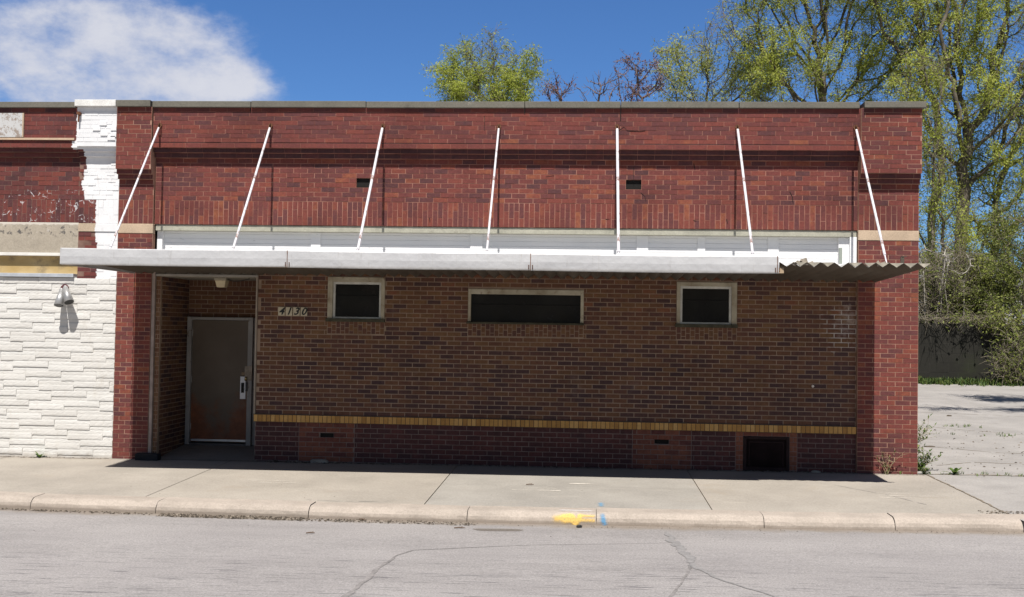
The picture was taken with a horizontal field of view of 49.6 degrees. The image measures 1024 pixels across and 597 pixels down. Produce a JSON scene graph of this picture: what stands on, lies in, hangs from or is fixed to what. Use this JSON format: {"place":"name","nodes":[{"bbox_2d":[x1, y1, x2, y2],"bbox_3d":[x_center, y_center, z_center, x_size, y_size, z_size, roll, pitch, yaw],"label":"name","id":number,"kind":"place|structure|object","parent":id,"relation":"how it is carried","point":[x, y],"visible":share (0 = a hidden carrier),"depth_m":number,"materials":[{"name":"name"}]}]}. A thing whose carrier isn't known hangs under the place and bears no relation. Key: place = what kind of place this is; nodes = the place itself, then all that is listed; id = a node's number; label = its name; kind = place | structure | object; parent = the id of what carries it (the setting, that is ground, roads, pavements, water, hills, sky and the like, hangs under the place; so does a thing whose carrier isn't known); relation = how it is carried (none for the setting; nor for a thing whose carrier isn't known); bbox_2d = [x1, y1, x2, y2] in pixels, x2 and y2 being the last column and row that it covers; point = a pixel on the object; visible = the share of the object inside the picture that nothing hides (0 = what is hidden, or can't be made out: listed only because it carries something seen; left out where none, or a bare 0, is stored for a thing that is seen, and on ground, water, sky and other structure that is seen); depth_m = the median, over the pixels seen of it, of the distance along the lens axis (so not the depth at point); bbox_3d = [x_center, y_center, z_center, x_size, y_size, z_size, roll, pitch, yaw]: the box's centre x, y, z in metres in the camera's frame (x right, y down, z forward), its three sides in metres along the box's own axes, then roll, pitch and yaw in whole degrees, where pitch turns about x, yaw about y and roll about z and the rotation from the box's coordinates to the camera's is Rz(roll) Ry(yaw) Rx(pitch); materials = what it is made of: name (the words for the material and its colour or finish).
{"place":"outdoors","nodes":[
{"label":"outdoors","id":0,"kind":"place"},
{"bbox_2d":[0,456,1005,513],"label":"sidewalk","id":1,"kind":"structure","parent":0,"point":[567,487],"depth_m":14.42,"materials":[{"name":"concrete"}]},
{"bbox_2d":[135,453,160,460],"bbox_3d":[-5.431,2.358,16.515,0.350,0.100,0.140,1,-2,4],"label":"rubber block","id":2,"kind":"object","parent":1,"relation":"on","point":[149,456],"depth_m":16.45,"materials":[{"name":"black rubber"}]},
{"bbox_2d":[0,100,341,457],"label":"white stone shop","id":3,"kind":"structure","parent":1,"relation":"on","point":[59,184],"depth_m":16.77,"materials":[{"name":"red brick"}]},
{"bbox_2d":[54,284,73,306],"bbox_3d":[-6.707,-0.042,16.636,0.298,0.353,0.240,1,-2,4],"label":"twin wall light","id":4,"kind":"object","parent":3,"relation":"attached to","point":[64,296],"visible":1,"depth_m":16.60,"materials":[{"name":"silver metal"}]},
{"bbox_2d":[161,444,255,460],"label":"entry floor","id":5,"kind":"structure","parent":1,"relation":"on","point":[207,452],"depth_m":17.06,"materials":[{"name":"concrete"}]},
{"bbox_2d":[310,459,328,462],"bbox_3d":[-2.855,2.405,16.403,0.281,0.053,0.104,1,-2,4],"label":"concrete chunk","id":6,"kind":"object","parent":1,"relation":"on","point":[318,460],"visible":1,"depth_m":16.36,"materials":[{"name":"grey concrete"}]},
{"bbox_2d":[874,451,904,473],"bbox_3d":[5.409,2.313,15.800,0.279,0.409,0.391,2,-2,-40],"label":"weed","id":7,"kind":"object","parent":1,"relation":"on","point":[887,472],"visible":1,"depth_m":15.82,"materials":[{"name":"green plant"}]},
{"bbox_2d":[0,508,1023,596],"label":"road","id":8,"kind":"structure","parent":0,"point":[55,553],"depth_m":10.39,"materials":[{"name":"grey asphalt"}]},
{"bbox_2d":[0,508,1014,548],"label":"gutter grit","id":9,"kind":"object","parent":8,"relation":"on","point":[238,516],"visible":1,"depth_m":12.63,"materials":[{"name":"gravel"}]},
{"bbox_2d":[0,491,1023,531],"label":"kerb","id":10,"kind":"structure","parent":8,"relation":"on","point":[961,522],"depth_m":12.59,"materials":[{"name":"concrete"}]},
{"bbox_2d":[978,510,1023,513],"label":"loose gravel","id":11,"kind":"structure","parent":10,"relation":"on","point":[1002,512],"depth_m":12.85,"materials":[{"name":"grey gravel"}]},
{"bbox_2d":[0,0,1023,324],"label":"sky","id":12,"kind":"structure","parent":0,"point":[51,50],"materials":[{"name":"blue"}]},
{"bbox_2d":[178,441,987,475],"bbox_3d":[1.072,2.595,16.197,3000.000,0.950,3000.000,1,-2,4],"label":"ground","id":13,"kind":"structure","parent":0,"point":[743,470],"depth_m":20.98,"materials":[{"name":"grey concrete"}]},
{"bbox_2d":[112,100,925,473],"bbox_3d":[0.490,0.099,24.212,11.884,5.529,16.235,1,-2,4],"label":"brick storefront","id":14,"kind":"object","parent":13,"relation":"on","point":[670,372],"visible":0.97,"depth_m":16.33,"materials":[{"name":"brick"}]},
{"bbox_2d":[190,320,247,442],"bbox_3d":[-4.695,1.323,17.738,0.950,1.950,0.152,1,-2,4],"label":"door","id":15,"kind":"structure","parent":14,"relation":"in","point":[219,388],"depth_m":17.77,"materials":[{"name":"paint"}]},
{"bbox_2d":[214,278,249,287],"bbox_3d":[-4.288,-0.239,17.069,0.604,0.138,0.212,1,-2,11],"label":"ceiling light","id":16,"kind":"object","parent":14,"relation":"attached to","point":[222,282],"visible":1,"depth_m":17.03,"materials":[{"name":"white metal"}]},
{"bbox_2d":[278,307,306,315],"bbox_3d":[-3.280,0.194,16.569,0.445,0.127,0.014,1,-2,4],"label":"house number","id":17,"kind":"object","parent":14,"relation":"attached to","point":[281,311],"visible":1,"depth_m":16.57,"materials":[{"name":"beige tile"}]},
{"bbox_2d":[325,277,384,321],"bbox_3d":[-2.328,0.015,16.537,0.890,0.669,0.130,1,-2,4],"label":"window","id":18,"kind":"structure","parent":14,"relation":"in","point":[350,299],"depth_m":16.56,"materials":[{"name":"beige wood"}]},
{"bbox_2d":[60,123,930,282],"bbox_3d":[-0.257,-1.458,15.210,11.032,2.279,2.451,1,-2,4],"label":"metal awning","id":19,"kind":"object","parent":14,"relation":"attached to","point":[449,265],"visible":1,"depth_m":14.21,"materials":[{"name":"paint"}]},
{"bbox_2d":[466,289,583,324],"bbox_3d":[0.198,0.126,16.362,1.737,0.516,0.130,1,-2,4],"label":"window","id":20,"kind":"structure","parent":14,"relation":"in","point":[485,306],"depth_m":16.38,"materials":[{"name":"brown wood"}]},
{"bbox_2d":[675,282,737,327],"bbox_3d":[2.839,0.094,16.184,0.900,0.662,0.130,1,-2,4],"label":"window","id":21,"kind":"structure","parent":14,"relation":"in","point":[699,304],"depth_m":16.21,"materials":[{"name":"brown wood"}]},
{"bbox_2d":[917,384,1023,475],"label":"parking lot","id":22,"kind":"structure","parent":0,"point":[993,411],"depth_m":22.07,"materials":[{"name":"concrete"}]},
{"bbox_2d":[918,466,929,473],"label":"weed","id":23,"kind":"object","parent":22,"relation":"on","point":[925,470],"visible":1,"depth_m":15.85,"materials":[{"name":"green plant"}]},
{"bbox_2d":[918,413,936,443],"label":"weed","id":24,"kind":"object","parent":22,"relation":"on","point":[923,438],"visible":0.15,"depth_m":17.37,"materials":[{"name":"green plant"}]},
{"bbox_2d":[917,444,941,470],"bbox_3d":[6.051,2.321,16.177,0.433,0.407,0.370,0,-2,41],"label":"weed","id":25,"kind":"object","parent":22,"relation":"on","point":[924,463],"visible":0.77,"depth_m":16.17,"materials":[{"name":"green plant"}]},
{"bbox_2d":[943,467,961,473],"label":"dandelion plant","id":26,"kind":"object","parent":22,"relation":"on","point":[954,470],"visible":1,"depth_m":15.86,"materials":[{"name":"green plant"}]},
{"bbox_2d":[883,424,1023,476],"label":"joint grass","id":27,"kind":"structure","parent":22,"relation":"on","point":[983,472],"depth_m":15.90,"materials":[{"name":"green plant"}]},
{"bbox_2d":[918,323,1023,380],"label":"retaining wall","id":28,"kind":"structure","parent":22,"relation":"on","point":[945,352],"depth_m":35.38,"materials":[{"name":"grey concrete"}]},
{"bbox_2d":[918,301,960,333],"bbox_3d":[13.335,0.978,35.339,2.273,1.893,1.354,1,-2,4],"label":"trailing shrub","id":29,"kind":"object","parent":28,"relation":"on","point":[947,317],"visible":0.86,"depth_m":35.23,"materials":[{"name":"green plant"}]},
{"bbox_2d":[942,302,1009,333],"bbox_3d":[14.689,1.032,35.221,2.051,1.821,1.342,1,-2,4],"label":"trailing shrub","id":30,"kind":"object","parent":28,"relation":"on","point":[965,318],"visible":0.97,"depth_m":35.11,"materials":[{"name":"green plant"}]},
{"bbox_2d":[967,299,1023,342],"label":"trailing shrub","id":31,"kind":"object","parent":28,"relation":"on","point":[1012,320],"visible":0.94,"depth_m":35.04,"materials":[{"name":"green plant"}]},
{"bbox_2d":[918,375,1023,386],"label":"grass strip","id":32,"kind":"object","parent":22,"relation":"on","point":[963,381],"depth_m":34.64,"materials":[{"name":"green plant"}]},
{"bbox_2d":[980,340,1023,385],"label":"scrub bush","id":33,"kind":"object","parent":22,"relation":"on","point":[1001,356],"visible":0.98,"depth_m":34.44,"materials":[{"name":"green plant"}]},
{"bbox_2d":[982,326,1023,385],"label":"scrub bush","id":34,"kind":"object","parent":22,"relation":"on","point":[1020,350],"visible":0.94,"depth_m":34.44,"materials":[{"name":"green plant"}]},
{"bbox_2d":[926,474,1023,520],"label":"driveway apron","id":35,"kind":"object","parent":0,"point":[1004,493],"visible":1,"depth_m":14.63,"materials":[{"name":"concrete"}]},
{"label":"back yard","id":36,"kind":"structure","parent":0,"visible":0},
{"bbox_2d":[419,22,559,101],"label":"willow tree","id":37,"kind":"object","parent":36,"relation":"on","point":[470,84],"visible":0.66,"depth_m":46.31,"materials":[{"name":"green plant"}]},
{"bbox_2d":[541,68,577,100],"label":"bare tree","id":38,"kind":"object","parent":36,"relation":"on","point":[558,95],"visible":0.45,"depth_m":43.41,"materials":[{"name":"brown plant"}]},
{"bbox_2d":[569,70,628,100],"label":"bare tree","id":39,"kind":"object","parent":36,"relation":"on","point":[606,89],"visible":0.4,"depth_m":44.31,"materials":[{"name":"brown plant"}]},
{"bbox_2d":[611,49,668,100],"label":"bare tree","id":40,"kind":"object","parent":36,"relation":"on","point":[639,83],"visible":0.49,"depth_m":43.22,"materials":[{"name":"brown plant"}]},
{"bbox_2d":[641,10,798,101],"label":"pale tree","id":41,"kind":"object","parent":36,"relation":"on","point":[706,65],"visible":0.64,"depth_m":44.90,"materials":[{"name":"green plant"}]},
{"bbox_2d":[704,0,940,104],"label":"spring tree","id":42,"kind":"object","parent":36,"relation":"on","point":[817,73],"visible":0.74,"depth_m":42.25,"materials":[{"name":"green plant"}]},
{"bbox_2d":[837,0,1023,316],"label":"spring tree","id":43,"kind":"object","parent":36,"relation":"on","point":[993,89],"visible":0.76,"depth_m":39.98,"materials":[{"name":"green plant"}]},
{"bbox_2d":[919,234,951,322],"bbox_3d":[13.699,-0.066,36.521,0.724,4.153,1.439,2,-2,-24],"label":"sapling","id":44,"kind":"object","parent":36,"relation":"on","point":[926,269],"visible":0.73,"depth_m":36.66,"materials":[{"name":"brown plant"}]},
{"bbox_2d":[882,36,993,320],"bbox_3d":[14.655,-3.216,38.460,3.434,11.996,3.280,1,-2,4],"label":"ivy clad tree","id":45,"kind":"object","parent":36,"relation":"on","point":[928,150],"visible":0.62,"depth_m":38.27,"materials":[{"name":"green plant"}]},
{"bbox_2d":[932,243,956,316],"bbox_3d":[14.235,0.073,36.761,0.894,3.905,0.883,2,-2,-42],"label":"sapling","id":46,"kind":"object","parent":36,"relation":"on","point":[943,271],"visible":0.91,"depth_m":36.62,"materials":[{"name":"brown plant"}]},
{"bbox_2d":[932,236,957,321],"bbox_3d":[14.315,-0.155,36.568,0.878,4.355,1.082,1,-2,4],"label":"sapling","id":47,"kind":"object","parent":36,"relation":"on","point":[944,261],"visible":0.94,"depth_m":36.68,"materials":[{"name":"brown plant"}]},
{"bbox_2d":[918,297,975,323],"bbox_3d":[14.784,1.100,37.854,2.902,3.105,2.690,0,-2,38],"label":"bush","id":48,"kind":"object","parent":36,"relation":"on","point":[950,312],"visible":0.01,"depth_m":37.38,"materials":[{"name":"green plant"}]},
{"bbox_2d":[918,246,976,323],"bbox_3d":[14.016,0.351,37.042,2.989,4.173,2.695,1,-2,4],"label":"bush","id":49,"kind":"object","parent":36,"relation":"on","point":[928,306],"visible":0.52,"depth_m":36.61,"materials":[{"name":"green plant"}]},
{"bbox_2d":[938,255,960,322],"bbox_3d":[14.477,0.264,36.580,0.929,3.521,0.812,2,-2,-36],"label":"sapling","id":50,"kind":"object","parent":36,"relation":"on","point":[945,284],"visible":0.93,"depth_m":36.55,"materials":[{"name":"brown plant"}]},
{"bbox_2d":[919,234,1000,323],"bbox_3d":[14.842,0.070,37.260,3.418,4.767,2.808,1,-2,4],"label":"bush","id":51,"kind":"object","parent":36,"relation":"on","point":[970,276],"visible":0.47,"depth_m":36.98,"materials":[{"name":"green plant"}]},
{"bbox_2d":[946,249,980,315],"bbox_3d":[14.930,0.180,36.363,1.180,3.691,0.830,2,-2,-38],"label":"sapling","id":52,"kind":"object","parent":36,"relation":"on","point":[967,271],"visible":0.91,"depth_m":36.59,"materials":[{"name":"brown plant"}]},
{"bbox_2d":[918,252,1022,323],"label":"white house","id":53,"kind":"structure","parent":36,"relation":"on","point":[992,277],"depth_m":58.99,"materials":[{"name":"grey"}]},
{"bbox_2d":[947,265,1018,323],"bbox_3d":[15.668,0.529,37.535,3.045,3.893,2.858,1,-2,4],"label":"bush","id":54,"kind":"object","parent":36,"relation":"on","point":[988,295],"visible":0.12,"depth_m":37.00,"materials":[{"name":"green plant"}]},
{"bbox_2d":[961,187,1023,323],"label":"bushy tree","id":55,"kind":"object","parent":36,"relation":"on","point":[1009,280],"visible":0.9,"depth_m":36.46,"materials":[{"name":"green plant"}]}
]}

